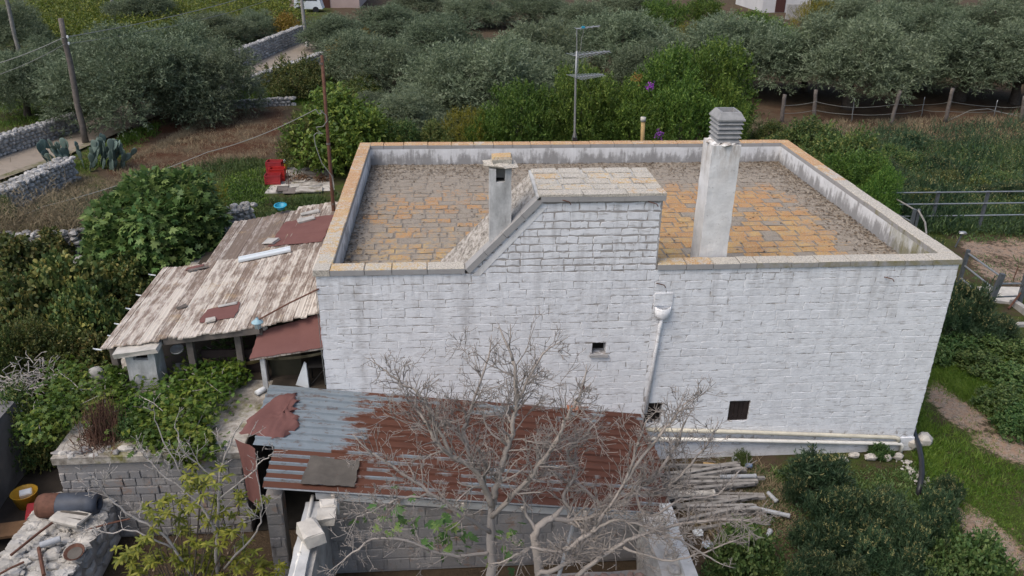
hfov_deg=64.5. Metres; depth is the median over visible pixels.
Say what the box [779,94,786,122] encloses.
fence post
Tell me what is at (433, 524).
fig shoot
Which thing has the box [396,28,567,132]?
olive tree
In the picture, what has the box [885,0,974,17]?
olive tree
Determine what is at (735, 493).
concrete post
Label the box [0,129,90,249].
brushwood
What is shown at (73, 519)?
painted panel
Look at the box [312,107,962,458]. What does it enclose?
stone house
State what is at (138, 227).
fig tree
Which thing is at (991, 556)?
leafy plant
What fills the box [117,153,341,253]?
grass
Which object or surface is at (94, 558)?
rubble wall
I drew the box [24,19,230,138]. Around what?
olive tree
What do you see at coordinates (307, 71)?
garden shrub
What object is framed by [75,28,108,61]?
olive tree
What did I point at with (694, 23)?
olive tree
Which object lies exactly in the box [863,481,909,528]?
feathery weed
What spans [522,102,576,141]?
laurel bush
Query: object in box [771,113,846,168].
wall shrub
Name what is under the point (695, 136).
garden shrub
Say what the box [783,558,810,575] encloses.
feathery weed
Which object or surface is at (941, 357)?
leafy nettle
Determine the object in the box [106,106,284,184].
grass
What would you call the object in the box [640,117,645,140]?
vent pipe
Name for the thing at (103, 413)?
dead weed
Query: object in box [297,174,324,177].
broken slab
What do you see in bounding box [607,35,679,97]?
olive tree
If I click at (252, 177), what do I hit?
grass
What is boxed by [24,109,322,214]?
cable
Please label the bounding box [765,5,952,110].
olive tree
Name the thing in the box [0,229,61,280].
garden shrub
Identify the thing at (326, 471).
grey tarp
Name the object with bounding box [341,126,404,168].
garden shrub
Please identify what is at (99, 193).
grass
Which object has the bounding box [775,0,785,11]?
door
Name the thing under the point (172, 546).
bare sapling
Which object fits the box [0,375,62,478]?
garden shrub
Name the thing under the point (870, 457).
stone
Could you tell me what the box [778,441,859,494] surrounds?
feathery weed
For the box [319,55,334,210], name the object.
iron pole
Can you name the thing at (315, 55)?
dry stone wall
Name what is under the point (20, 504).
amber bucket
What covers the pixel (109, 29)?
cable
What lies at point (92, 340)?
garden shrub
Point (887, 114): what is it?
fence wire
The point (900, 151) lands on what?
paddock bush
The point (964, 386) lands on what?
grass
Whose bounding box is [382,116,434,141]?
garden shrub
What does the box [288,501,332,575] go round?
yard wall
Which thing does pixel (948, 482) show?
feathery weed
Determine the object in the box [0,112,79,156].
dry stone wall
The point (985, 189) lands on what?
paddock bush
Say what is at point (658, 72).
laurel bush
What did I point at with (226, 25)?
olive tree
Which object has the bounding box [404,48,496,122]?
olive tree
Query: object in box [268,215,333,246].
roofing felt
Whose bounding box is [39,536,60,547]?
pipe piece
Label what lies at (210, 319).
stone slab
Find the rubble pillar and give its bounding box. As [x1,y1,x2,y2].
[545,570,645,575]
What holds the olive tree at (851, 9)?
on the ground at (994, 252)
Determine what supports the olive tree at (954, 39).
on the ground at (994, 252)
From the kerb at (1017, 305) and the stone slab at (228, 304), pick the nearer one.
the stone slab at (228, 304)
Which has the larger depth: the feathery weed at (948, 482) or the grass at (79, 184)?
the grass at (79, 184)
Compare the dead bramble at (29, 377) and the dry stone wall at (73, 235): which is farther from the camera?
the dry stone wall at (73, 235)
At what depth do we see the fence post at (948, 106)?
47.06 m
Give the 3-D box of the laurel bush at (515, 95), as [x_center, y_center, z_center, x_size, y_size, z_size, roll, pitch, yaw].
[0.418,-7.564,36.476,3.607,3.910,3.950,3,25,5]
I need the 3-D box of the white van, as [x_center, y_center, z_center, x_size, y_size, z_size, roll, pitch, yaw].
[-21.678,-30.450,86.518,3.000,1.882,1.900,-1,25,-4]
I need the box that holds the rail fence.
[882,191,1023,233]
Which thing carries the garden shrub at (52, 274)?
on the ground at (994, 252)
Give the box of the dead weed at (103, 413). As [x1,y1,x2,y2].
[70,385,125,446]
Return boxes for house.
[289,0,365,7]
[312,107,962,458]
[736,0,822,12]
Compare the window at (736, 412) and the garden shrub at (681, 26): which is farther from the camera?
the garden shrub at (681, 26)
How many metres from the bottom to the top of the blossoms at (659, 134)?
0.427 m
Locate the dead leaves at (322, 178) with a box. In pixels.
[306,173,334,182]
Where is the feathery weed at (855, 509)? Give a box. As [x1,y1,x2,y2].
[821,485,868,534]
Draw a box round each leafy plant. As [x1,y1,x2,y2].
[707,513,780,575]
[916,537,970,575]
[941,523,1019,575]
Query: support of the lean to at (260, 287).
on the outbuilding
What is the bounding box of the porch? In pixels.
[249,314,322,391]
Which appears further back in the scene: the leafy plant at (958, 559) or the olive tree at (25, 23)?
the olive tree at (25, 23)
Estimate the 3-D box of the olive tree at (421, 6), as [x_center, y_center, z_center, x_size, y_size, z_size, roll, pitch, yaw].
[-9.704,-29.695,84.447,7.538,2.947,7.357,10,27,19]
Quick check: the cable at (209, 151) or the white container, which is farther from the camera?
the cable at (209, 151)
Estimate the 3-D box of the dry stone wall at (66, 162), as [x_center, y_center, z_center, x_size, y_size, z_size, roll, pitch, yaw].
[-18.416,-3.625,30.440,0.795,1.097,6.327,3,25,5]
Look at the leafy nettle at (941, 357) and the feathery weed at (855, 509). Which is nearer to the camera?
the feathery weed at (855, 509)
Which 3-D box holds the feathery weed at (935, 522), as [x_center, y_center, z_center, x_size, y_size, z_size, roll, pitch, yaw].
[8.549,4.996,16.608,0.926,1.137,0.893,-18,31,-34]
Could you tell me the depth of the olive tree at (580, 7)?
67.09 m
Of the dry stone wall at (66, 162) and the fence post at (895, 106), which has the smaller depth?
the dry stone wall at (66, 162)
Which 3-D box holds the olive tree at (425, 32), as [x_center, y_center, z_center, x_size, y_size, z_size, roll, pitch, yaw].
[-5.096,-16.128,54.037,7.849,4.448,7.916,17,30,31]
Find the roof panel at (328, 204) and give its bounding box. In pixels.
[295,201,338,213]
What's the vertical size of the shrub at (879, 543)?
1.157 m
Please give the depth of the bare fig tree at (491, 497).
12.76 m
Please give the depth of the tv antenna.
25.54 m
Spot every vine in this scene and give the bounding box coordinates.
[11,354,143,447]
[84,375,190,441]
[117,395,230,476]
[138,346,253,423]
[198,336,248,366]
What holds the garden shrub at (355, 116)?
on the ground at (994, 252)
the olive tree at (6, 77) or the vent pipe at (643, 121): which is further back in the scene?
the olive tree at (6, 77)
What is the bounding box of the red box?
[25,503,33,519]
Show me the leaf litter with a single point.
(176, 563)
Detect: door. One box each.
[322,0,329,7]
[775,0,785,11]
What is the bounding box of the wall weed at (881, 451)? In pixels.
[866,440,894,461]
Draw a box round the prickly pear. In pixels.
[36,133,136,170]
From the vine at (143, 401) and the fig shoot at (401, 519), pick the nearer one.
the fig shoot at (401, 519)
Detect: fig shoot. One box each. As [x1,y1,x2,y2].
[348,486,420,536]
[410,497,478,565]
[484,522,525,575]
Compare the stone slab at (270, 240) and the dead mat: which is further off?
the stone slab at (270, 240)
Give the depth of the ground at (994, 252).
32.70 m
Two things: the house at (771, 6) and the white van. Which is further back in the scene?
the house at (771, 6)
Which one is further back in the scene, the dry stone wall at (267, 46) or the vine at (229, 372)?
the dry stone wall at (267, 46)
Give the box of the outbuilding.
[50,250,326,536]
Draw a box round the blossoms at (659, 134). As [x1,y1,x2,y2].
[654,128,663,139]
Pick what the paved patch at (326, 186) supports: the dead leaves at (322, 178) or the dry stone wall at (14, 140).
the dead leaves at (322, 178)
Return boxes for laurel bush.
[460,100,514,142]
[480,75,559,141]
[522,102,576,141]
[534,58,620,140]
[576,108,625,140]
[588,74,664,140]
[619,104,679,140]
[626,39,705,134]
[648,66,722,139]
[669,33,761,136]
[698,72,751,139]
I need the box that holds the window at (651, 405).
[644,403,661,422]
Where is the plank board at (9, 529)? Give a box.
[0,520,26,538]
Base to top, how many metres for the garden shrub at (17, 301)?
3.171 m
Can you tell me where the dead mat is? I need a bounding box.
[62,416,130,458]
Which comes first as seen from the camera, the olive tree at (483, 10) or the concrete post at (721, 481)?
the concrete post at (721, 481)
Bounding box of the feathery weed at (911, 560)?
[873,537,938,575]
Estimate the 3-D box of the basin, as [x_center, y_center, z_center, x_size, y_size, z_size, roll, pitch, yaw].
[-7.135,-2.502,24.991,0.400,0.174,0.391,-1,25,-4]
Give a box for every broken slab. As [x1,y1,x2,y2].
[276,186,288,191]
[281,184,298,187]
[282,188,295,193]
[286,179,300,183]
[293,181,318,185]
[295,186,322,192]
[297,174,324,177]
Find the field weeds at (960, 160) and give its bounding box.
[844,115,1023,214]
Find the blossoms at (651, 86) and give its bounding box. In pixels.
[645,81,655,90]
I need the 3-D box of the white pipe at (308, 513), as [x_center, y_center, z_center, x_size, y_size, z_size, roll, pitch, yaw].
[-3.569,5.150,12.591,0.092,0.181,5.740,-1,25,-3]
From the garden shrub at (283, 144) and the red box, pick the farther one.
the garden shrub at (283, 144)
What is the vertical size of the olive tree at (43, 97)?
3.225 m
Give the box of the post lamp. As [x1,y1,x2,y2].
[955,231,966,246]
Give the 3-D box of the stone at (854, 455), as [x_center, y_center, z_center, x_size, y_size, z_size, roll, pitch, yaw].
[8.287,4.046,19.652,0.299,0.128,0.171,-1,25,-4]
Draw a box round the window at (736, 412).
[727,401,749,419]
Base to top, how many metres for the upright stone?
0.578 m
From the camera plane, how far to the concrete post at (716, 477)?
18.43 m
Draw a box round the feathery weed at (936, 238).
[931,235,945,244]
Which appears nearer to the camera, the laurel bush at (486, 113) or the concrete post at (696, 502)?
the concrete post at (696, 502)
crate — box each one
[264,172,281,184]
[265,159,283,175]
[268,166,286,180]
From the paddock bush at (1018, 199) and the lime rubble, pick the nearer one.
the lime rubble
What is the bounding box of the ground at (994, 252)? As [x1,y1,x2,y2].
[0,0,1023,575]
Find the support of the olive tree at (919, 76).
on the ground at (994, 252)
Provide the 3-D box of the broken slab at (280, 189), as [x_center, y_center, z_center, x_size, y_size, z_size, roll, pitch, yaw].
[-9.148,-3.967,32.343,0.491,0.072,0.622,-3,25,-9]
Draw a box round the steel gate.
[957,249,1023,308]
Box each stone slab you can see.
[205,316,215,322]
[218,301,237,306]
[262,238,279,243]
[297,216,314,223]
[300,209,318,215]
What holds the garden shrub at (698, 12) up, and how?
on the ground at (994, 252)
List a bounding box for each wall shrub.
[747,117,786,139]
[759,129,799,145]
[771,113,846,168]
[797,119,888,181]
[821,147,904,201]
[857,162,906,213]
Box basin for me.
[274,202,286,209]
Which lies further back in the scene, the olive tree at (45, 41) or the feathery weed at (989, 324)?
the olive tree at (45, 41)
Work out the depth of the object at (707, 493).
17.87 m
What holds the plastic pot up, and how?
on the outbuilding
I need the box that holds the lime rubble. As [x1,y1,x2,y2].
[896,460,929,486]
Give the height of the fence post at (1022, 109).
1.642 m
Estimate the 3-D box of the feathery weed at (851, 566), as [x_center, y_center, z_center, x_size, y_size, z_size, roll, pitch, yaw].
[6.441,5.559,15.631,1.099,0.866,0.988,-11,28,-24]
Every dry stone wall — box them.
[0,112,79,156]
[0,156,80,215]
[0,228,84,254]
[214,201,257,234]
[218,96,295,109]
[221,25,303,64]
[238,50,324,89]
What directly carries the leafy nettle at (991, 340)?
on the ground at (994, 252)
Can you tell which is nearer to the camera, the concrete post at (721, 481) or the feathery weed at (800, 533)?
the feathery weed at (800, 533)
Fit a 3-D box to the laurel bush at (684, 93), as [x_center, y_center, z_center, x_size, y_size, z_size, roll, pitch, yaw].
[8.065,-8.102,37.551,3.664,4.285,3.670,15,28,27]
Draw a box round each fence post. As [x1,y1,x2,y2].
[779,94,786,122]
[812,89,817,118]
[889,90,901,124]
[943,88,954,121]
[1020,96,1023,122]
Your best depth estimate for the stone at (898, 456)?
19.54 m
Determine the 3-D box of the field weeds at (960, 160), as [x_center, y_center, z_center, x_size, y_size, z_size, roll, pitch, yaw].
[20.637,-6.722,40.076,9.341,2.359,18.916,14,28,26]
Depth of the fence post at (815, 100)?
47.01 m
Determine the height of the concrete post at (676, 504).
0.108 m
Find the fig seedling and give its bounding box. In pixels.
[112,414,144,441]
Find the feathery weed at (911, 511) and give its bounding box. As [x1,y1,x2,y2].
[875,501,921,536]
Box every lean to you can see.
[93,247,321,381]
[206,204,336,262]
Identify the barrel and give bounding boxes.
[34,492,102,517]
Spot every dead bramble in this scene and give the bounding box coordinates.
[0,351,81,408]
[0,367,46,399]
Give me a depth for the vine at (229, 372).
17.64 m
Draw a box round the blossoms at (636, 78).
[630,72,641,85]
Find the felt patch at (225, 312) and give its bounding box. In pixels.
[199,302,239,322]
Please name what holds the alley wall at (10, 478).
on the ground at (994, 252)
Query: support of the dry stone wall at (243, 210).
on the ground at (994, 252)
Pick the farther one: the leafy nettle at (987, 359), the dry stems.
the leafy nettle at (987, 359)
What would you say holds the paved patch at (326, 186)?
on the ground at (994, 252)
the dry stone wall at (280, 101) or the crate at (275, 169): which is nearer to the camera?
the crate at (275, 169)
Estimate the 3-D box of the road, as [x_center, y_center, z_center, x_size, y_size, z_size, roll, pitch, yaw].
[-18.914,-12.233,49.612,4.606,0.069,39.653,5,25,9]
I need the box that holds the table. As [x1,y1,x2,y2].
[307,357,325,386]
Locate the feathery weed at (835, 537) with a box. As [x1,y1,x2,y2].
[805,514,856,563]
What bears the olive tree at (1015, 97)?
on the ground at (994, 252)
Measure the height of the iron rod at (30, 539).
0.066 m
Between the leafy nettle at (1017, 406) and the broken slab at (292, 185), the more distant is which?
the broken slab at (292, 185)
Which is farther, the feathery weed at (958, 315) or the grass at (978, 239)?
the grass at (978, 239)
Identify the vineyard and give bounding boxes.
[24,0,315,46]
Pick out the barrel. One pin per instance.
(47, 505)
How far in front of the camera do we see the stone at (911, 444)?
19.86 m
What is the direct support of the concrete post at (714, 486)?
on the concrete post at (728, 488)
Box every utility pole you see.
[5,0,19,53]
[58,18,88,142]
[300,0,307,46]
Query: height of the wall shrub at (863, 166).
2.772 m
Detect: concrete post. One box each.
[660,468,727,476]
[666,475,764,479]
[669,488,725,500]
[671,463,740,467]
[671,466,743,481]
[672,503,756,507]
[673,490,764,494]
[676,463,731,474]
[676,505,696,510]
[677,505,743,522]
[680,479,757,484]
[682,495,734,505]
[683,483,756,490]
[686,503,754,508]
[687,461,740,469]
[687,496,729,501]
[687,516,743,524]
[693,482,754,490]
[693,517,760,530]
[697,507,761,512]
[702,495,757,503]
[712,495,765,499]
[712,512,757,517]
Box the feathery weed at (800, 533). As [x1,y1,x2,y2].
[777,515,815,553]
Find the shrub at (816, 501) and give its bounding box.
[791,485,854,533]
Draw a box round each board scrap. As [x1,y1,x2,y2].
[176,303,186,309]
[188,266,207,271]
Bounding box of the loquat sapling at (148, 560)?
[110,463,289,575]
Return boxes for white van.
[294,0,323,11]
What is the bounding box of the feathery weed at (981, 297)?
[946,274,1002,327]
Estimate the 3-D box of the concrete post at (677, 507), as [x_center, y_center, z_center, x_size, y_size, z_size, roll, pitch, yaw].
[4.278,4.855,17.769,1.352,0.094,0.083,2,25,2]
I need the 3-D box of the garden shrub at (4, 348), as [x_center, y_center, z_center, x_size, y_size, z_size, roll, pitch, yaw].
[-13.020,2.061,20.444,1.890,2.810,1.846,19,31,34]
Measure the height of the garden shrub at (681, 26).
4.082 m
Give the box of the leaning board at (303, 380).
[296,361,308,387]
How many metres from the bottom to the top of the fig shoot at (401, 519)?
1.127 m
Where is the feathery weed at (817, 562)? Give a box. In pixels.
[788,539,837,575]
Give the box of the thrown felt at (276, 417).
[235,393,300,503]
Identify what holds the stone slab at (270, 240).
on the lean to at (245, 237)
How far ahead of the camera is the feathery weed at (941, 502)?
17.06 m
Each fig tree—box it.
[74,163,232,278]
[317,307,616,575]
[481,374,779,575]
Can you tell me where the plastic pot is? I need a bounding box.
[255,387,265,395]
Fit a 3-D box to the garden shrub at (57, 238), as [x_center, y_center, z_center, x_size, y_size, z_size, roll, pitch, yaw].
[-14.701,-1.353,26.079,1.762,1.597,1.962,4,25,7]
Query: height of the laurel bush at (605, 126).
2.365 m
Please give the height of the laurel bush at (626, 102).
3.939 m
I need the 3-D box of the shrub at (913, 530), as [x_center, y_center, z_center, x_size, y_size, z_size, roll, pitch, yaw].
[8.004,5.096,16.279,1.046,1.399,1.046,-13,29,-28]
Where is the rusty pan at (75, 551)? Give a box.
[63,543,84,560]
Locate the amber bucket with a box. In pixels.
[9,484,37,509]
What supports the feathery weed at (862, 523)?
on the ground at (994, 252)
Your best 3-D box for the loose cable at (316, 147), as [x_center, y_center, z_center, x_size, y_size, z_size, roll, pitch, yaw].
[-5.548,-4.056,23.783,0.461,2.352,0.025,-1,25,-4]
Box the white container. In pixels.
[19,487,32,498]
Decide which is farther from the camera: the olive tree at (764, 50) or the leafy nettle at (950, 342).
the olive tree at (764, 50)
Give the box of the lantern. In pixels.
[251,288,318,329]
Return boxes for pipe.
[293,494,313,575]
[557,522,574,575]
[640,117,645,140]
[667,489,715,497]
[720,474,756,478]
[749,506,789,518]
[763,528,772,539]
[767,491,778,503]
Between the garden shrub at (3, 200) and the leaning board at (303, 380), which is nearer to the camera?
the leaning board at (303, 380)
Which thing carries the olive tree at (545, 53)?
on the ground at (994, 252)
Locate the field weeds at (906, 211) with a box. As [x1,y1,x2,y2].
[825,108,1023,238]
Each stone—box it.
[89,366,106,386]
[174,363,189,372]
[296,517,326,548]
[316,507,335,525]
[319,498,338,514]
[848,452,859,458]
[864,453,877,460]
[884,454,891,461]
[892,452,903,459]
[908,435,921,449]
[918,432,932,445]
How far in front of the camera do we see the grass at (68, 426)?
20.98 m
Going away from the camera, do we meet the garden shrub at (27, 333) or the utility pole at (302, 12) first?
the garden shrub at (27, 333)
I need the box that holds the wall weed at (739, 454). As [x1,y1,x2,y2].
[731,447,752,466]
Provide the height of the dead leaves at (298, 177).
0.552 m
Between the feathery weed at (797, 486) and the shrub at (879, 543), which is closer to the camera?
the shrub at (879, 543)
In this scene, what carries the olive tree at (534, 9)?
on the ground at (994, 252)
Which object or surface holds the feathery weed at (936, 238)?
on the ground at (994, 252)
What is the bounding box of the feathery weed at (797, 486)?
[778,471,809,508]
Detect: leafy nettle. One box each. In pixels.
[932,340,954,368]
[939,330,985,360]
[952,346,1017,382]
[954,329,1011,357]
[968,381,1023,417]
[980,358,1023,394]
[987,410,1023,443]
[996,338,1023,365]
[996,396,1023,419]
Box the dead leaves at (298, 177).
[285,172,309,180]
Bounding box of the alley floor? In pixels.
[0,466,62,557]
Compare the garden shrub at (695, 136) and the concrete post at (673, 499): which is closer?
the concrete post at (673, 499)
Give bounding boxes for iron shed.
[253,385,673,575]
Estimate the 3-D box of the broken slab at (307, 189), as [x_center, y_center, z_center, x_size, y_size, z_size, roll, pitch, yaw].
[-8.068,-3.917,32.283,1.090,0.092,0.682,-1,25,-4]
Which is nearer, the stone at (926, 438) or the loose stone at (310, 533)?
the loose stone at (310, 533)
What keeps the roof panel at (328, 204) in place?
on the lean to at (245, 237)
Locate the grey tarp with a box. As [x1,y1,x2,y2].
[300,455,359,486]
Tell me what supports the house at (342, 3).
on the ground at (994, 252)
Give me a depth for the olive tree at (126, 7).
73.94 m
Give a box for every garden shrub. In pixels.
[0,193,18,223]
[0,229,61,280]
[0,266,57,371]
[0,309,86,405]
[0,323,39,404]
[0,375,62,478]
[8,247,123,322]
[21,418,69,475]
[33,225,88,258]
[41,275,126,364]
[64,329,121,390]
[100,250,157,321]
[155,164,232,239]
[156,165,199,219]
[257,51,328,98]
[271,9,300,33]
[274,77,403,175]
[275,106,339,172]
[311,67,348,90]
[336,72,384,99]
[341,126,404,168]
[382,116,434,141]
[417,116,457,145]
[436,103,496,141]
[641,0,690,30]
[672,21,696,43]
[676,130,705,139]
[679,0,724,24]
[726,7,810,41]
[786,0,844,29]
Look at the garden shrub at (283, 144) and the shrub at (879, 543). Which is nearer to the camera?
the shrub at (879, 543)
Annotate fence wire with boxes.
[784,102,1015,107]
[784,110,1010,114]
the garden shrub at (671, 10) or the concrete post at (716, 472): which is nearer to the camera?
the concrete post at (716, 472)
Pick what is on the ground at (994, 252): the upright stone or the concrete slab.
the concrete slab
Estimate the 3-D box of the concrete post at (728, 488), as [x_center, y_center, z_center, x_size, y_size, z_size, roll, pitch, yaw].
[4.678,4.507,18.279,1.763,0.099,0.086,-4,25,-10]
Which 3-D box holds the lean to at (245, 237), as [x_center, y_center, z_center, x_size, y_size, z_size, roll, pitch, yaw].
[-6.533,-0.731,23.790,3.732,2.467,4.060,-1,25,-4]
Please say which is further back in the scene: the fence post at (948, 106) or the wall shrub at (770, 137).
the fence post at (948, 106)
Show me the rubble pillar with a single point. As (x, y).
(623, 573)
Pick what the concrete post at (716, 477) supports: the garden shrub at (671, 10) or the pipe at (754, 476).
the pipe at (754, 476)
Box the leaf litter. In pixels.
[123,536,272,575]
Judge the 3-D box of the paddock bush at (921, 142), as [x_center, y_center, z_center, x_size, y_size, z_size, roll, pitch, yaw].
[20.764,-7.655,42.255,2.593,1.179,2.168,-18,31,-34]
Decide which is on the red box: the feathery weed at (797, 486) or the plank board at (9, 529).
the plank board at (9, 529)
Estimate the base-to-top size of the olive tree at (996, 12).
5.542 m
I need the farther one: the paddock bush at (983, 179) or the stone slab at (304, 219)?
the paddock bush at (983, 179)
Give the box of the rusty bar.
[37,547,45,575]
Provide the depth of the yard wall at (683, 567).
14.91 m
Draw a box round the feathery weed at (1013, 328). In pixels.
[993,311,1022,342]
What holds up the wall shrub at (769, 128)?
on the ground at (994, 252)
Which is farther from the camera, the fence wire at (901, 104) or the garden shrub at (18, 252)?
the fence wire at (901, 104)
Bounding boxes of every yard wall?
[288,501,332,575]
[635,503,696,575]
[785,4,808,18]
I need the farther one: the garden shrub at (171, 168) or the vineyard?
the vineyard
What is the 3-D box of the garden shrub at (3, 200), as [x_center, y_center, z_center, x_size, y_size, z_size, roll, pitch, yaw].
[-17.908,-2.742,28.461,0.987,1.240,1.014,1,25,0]
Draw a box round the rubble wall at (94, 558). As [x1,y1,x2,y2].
[0,492,121,575]
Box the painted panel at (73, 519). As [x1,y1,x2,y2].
[48,510,91,527]
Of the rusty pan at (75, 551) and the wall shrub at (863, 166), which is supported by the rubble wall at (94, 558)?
the rusty pan at (75, 551)
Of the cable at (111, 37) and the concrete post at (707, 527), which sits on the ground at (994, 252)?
the concrete post at (707, 527)
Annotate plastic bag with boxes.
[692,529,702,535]
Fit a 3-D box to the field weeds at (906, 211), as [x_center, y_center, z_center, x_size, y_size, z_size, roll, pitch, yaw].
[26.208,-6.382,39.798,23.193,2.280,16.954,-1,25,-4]
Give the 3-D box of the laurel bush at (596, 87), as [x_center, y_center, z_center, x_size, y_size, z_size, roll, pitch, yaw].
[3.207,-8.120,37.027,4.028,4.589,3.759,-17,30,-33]
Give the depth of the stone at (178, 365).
18.69 m
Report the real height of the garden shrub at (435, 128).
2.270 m
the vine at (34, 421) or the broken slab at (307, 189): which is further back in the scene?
the broken slab at (307, 189)
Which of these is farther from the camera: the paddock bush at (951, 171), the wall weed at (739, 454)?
the paddock bush at (951, 171)
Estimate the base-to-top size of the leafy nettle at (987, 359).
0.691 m
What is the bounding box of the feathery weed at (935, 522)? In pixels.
[916,502,952,542]
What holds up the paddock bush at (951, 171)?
on the ground at (994, 252)
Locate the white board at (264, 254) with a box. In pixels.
[238,246,290,261]
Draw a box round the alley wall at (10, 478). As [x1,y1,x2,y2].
[0,400,30,508]
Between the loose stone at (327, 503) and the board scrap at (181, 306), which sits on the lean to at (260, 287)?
the board scrap at (181, 306)
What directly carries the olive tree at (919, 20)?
on the ground at (994, 252)
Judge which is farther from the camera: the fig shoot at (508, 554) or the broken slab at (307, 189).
the broken slab at (307, 189)
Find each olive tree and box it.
[0,0,56,53]
[0,44,59,116]
[0,56,84,112]
[13,33,85,61]
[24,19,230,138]
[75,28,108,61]
[99,0,179,25]
[111,15,238,109]
[141,32,269,128]
[175,8,259,43]
[238,7,279,37]
[293,11,382,51]
[314,27,424,92]
[352,0,438,39]
[355,87,404,117]
[373,81,458,140]
[386,9,489,79]
[388,0,448,17]
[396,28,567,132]
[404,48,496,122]
[438,0,511,27]
[485,14,591,66]
[491,0,572,23]
[506,39,607,99]
[546,0,613,42]
[568,4,695,81]
[592,0,665,19]
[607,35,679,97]
[666,17,722,74]
[674,8,822,95]
[762,35,842,91]
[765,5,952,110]
[797,0,894,29]
[857,0,969,42]
[861,39,949,88]
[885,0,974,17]
[891,17,1023,101]
[946,0,1023,31]
[948,20,1023,104]
[992,6,1023,37]
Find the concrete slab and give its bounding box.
[979,286,1019,303]
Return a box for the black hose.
[914,430,924,496]
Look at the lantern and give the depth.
16.94 m
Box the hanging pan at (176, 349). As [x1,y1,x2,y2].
[170,344,183,354]
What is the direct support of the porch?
on the outbuilding
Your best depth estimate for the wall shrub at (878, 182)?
31.38 m
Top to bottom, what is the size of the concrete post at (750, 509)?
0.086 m
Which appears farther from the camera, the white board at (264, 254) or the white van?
the white van
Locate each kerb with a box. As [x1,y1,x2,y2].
[1009,299,1023,314]
[1015,322,1023,326]
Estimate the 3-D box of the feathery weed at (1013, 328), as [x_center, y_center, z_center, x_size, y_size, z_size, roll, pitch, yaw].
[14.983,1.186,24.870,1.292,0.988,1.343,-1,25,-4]
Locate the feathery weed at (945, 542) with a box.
[924,535,953,569]
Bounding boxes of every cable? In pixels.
[0,0,234,62]
[1,0,267,73]
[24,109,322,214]
[314,110,333,187]
[316,291,325,384]
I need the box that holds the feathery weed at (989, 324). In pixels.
[951,308,1007,342]
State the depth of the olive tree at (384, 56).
47.09 m
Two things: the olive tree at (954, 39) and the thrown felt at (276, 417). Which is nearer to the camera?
the thrown felt at (276, 417)
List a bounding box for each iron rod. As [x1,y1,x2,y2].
[0,561,23,574]
[10,522,53,555]
[87,518,129,530]
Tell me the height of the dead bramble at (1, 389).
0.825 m
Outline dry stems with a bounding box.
[674,454,799,554]
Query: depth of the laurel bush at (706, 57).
39.04 m
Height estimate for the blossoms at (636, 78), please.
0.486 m
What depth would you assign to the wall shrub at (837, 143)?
35.36 m
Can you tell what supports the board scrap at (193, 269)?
on the lean to at (260, 287)
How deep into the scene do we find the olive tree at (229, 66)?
41.51 m
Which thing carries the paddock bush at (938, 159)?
on the ground at (994, 252)
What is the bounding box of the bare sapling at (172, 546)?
[71,393,286,575]
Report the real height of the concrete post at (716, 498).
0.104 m
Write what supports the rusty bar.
on the rubble wall at (94, 558)
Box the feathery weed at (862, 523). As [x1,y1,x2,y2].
[846,512,894,556]
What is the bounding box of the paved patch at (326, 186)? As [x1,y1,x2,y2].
[265,167,333,193]
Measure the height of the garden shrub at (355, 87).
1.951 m
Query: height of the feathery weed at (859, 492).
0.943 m
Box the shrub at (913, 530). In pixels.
[885,506,938,555]
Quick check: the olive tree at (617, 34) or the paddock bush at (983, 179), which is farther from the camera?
the olive tree at (617, 34)
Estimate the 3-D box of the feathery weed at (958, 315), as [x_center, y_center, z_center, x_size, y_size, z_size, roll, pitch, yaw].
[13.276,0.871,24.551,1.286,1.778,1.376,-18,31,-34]
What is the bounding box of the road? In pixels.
[0,42,326,178]
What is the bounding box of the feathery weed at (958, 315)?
[942,291,975,336]
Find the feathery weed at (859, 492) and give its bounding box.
[826,484,872,517]
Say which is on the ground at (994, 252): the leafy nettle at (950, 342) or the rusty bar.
the leafy nettle at (950, 342)
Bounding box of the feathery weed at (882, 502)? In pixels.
[863,486,913,528]
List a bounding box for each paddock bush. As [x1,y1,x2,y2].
[878,143,922,168]
[878,155,905,171]
[890,130,932,151]
[904,187,943,201]
[916,168,967,185]
[922,154,952,168]
[943,163,975,175]
[964,173,991,188]
[967,183,999,197]
[975,168,1023,182]
[989,178,1023,201]
[1007,193,1023,204]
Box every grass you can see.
[0,88,313,172]
[1,169,130,231]
[1,186,119,252]
[32,305,125,431]
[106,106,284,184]
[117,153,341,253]
[218,166,274,212]
[338,94,769,141]
[698,461,968,575]
[746,110,1023,140]
[907,330,1023,575]
[951,233,1023,286]
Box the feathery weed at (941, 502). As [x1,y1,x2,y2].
[912,485,966,532]
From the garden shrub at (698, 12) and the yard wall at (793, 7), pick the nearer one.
the garden shrub at (698, 12)
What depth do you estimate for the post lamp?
31.09 m
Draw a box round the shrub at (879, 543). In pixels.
[848,524,902,575]
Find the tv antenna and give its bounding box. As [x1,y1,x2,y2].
[566,25,610,140]
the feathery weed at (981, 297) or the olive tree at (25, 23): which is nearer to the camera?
the feathery weed at (981, 297)
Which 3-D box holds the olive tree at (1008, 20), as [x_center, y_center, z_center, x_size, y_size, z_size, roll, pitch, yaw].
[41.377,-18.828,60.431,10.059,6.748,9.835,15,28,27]
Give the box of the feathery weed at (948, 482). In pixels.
[920,470,967,505]
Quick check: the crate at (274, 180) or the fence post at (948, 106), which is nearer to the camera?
the crate at (274, 180)
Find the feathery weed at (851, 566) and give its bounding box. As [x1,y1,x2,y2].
[822,550,870,575]

